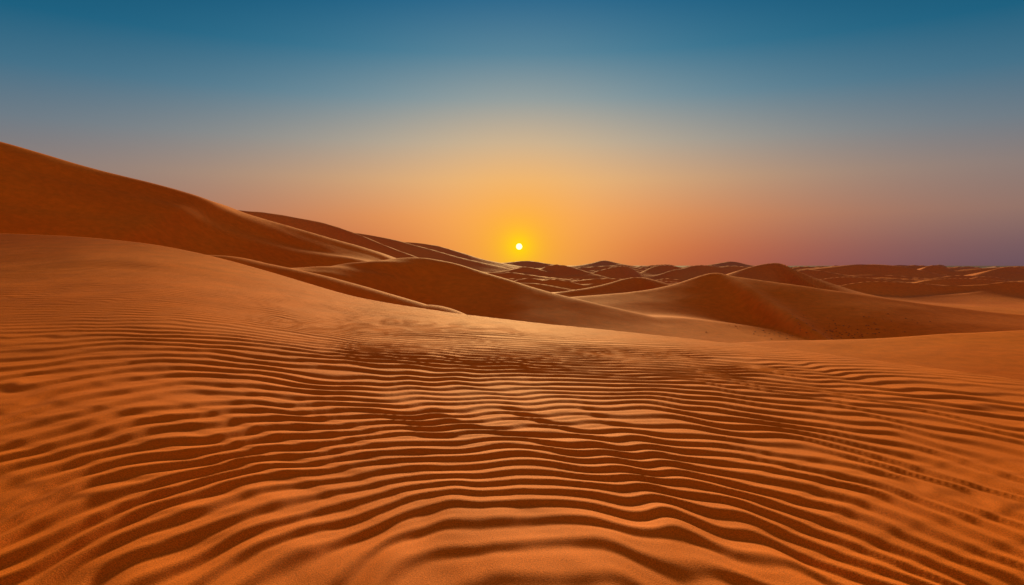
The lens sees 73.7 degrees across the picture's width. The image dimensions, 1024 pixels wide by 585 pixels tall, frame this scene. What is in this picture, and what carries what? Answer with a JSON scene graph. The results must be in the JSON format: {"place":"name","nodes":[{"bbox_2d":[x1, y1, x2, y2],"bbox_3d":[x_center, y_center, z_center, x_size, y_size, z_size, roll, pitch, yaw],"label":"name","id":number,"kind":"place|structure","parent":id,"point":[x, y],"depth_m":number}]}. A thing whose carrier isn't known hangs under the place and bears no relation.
{"place":"outdoors","nodes":[
{"label":"outdoors","id":0,"kind":"place"},
{"bbox_2d":[0,142,394,267],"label":"sand dune","id":1,"kind":"structure","parent":0,"point":[42,194],"depth_m":84.23},
{"bbox_2d":[239,210,415,257],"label":"sand dune","id":2,"kind":"structure","parent":0,"point":[330,231],"depth_m":197.62},
{"bbox_2d":[209,255,465,314],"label":"sand dune","id":3,"kind":"structure","parent":0,"point":[341,286],"depth_m":46.69},
{"bbox_2d":[356,233,511,271],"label":"sand dune","id":4,"kind":"structure","parent":0,"point":[415,250],"depth_m":266.72},
{"bbox_2d":[405,242,540,268],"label":"sand dune","id":5,"kind":"structure","parent":0,"point":[450,252],"depth_m":382.40},
{"bbox_2d":[0,233,1023,584],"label":"rippled sand","id":6,"kind":"structure","parent":0,"point":[168,415],"depth_m":5.90},
{"bbox_2d":[0,0,1023,265],"label":"sky","id":7,"kind":"structure","parent":0,"point":[560,132]},
{"bbox_2d":[485,272,553,279],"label":"sand dune","id":8,"kind":"structure","parent":0,"point":[514,275],"depth_m":196.89},
{"bbox_2d":[504,261,574,267],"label":"sand dune","id":9,"kind":"structure","parent":0,"point":[533,264],"depth_m":458.89},
{"bbox_2d":[518,282,576,291],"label":"sand dune","id":10,"kind":"structure","parent":0,"point":[548,288],"depth_m":153.15},
{"bbox_2d":[293,257,817,342],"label":"sand dune","id":11,"kind":"structure","parent":0,"point":[460,288],"depth_m":68.53},
{"bbox_2d":[571,260,638,267],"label":"sand dune","id":12,"kind":"structure","parent":0,"point":[603,263],"depth_m":601.79},
{"bbox_2d":[551,277,669,296],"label":"sand dune","id":13,"kind":"structure","parent":0,"point":[626,285],"depth_m":130.38},
{"bbox_2d":[711,262,752,266],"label":"sand dune","id":14,"kind":"structure","parent":0,"point":[731,264],"depth_m":651.18},
{"bbox_2d":[491,264,1023,314],"bbox_3d":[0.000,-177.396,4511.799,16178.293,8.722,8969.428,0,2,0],"label":"desert ground","id":15,"kind":"structure","parent":0,"point":[897,280],"depth_m":242.98},
{"bbox_2d":[572,273,1023,339],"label":"sand dune","id":16,"kind":"structure","parent":0,"point":[721,296],"depth_m":77.23},
{"bbox_2d":[799,270,856,278],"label":"sand dune","id":17,"kind":"structure","parent":0,"point":[817,274],"depth_m":220.20},
{"bbox_2d":[726,263,1023,312],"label":"sand dune","id":18,"kind":"structure","parent":0,"point":[777,272],"depth_m":156.84},
{"bbox_2d":[733,330,1023,379],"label":"sand flat","id":19,"kind":"structure","parent":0,"point":[999,353],"depth_m":41.58},
{"bbox_2d":[898,283,1023,306],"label":"sand dune","id":20,"kind":"structure","parent":0,"point":[987,296],"depth_m":143.02}
]}

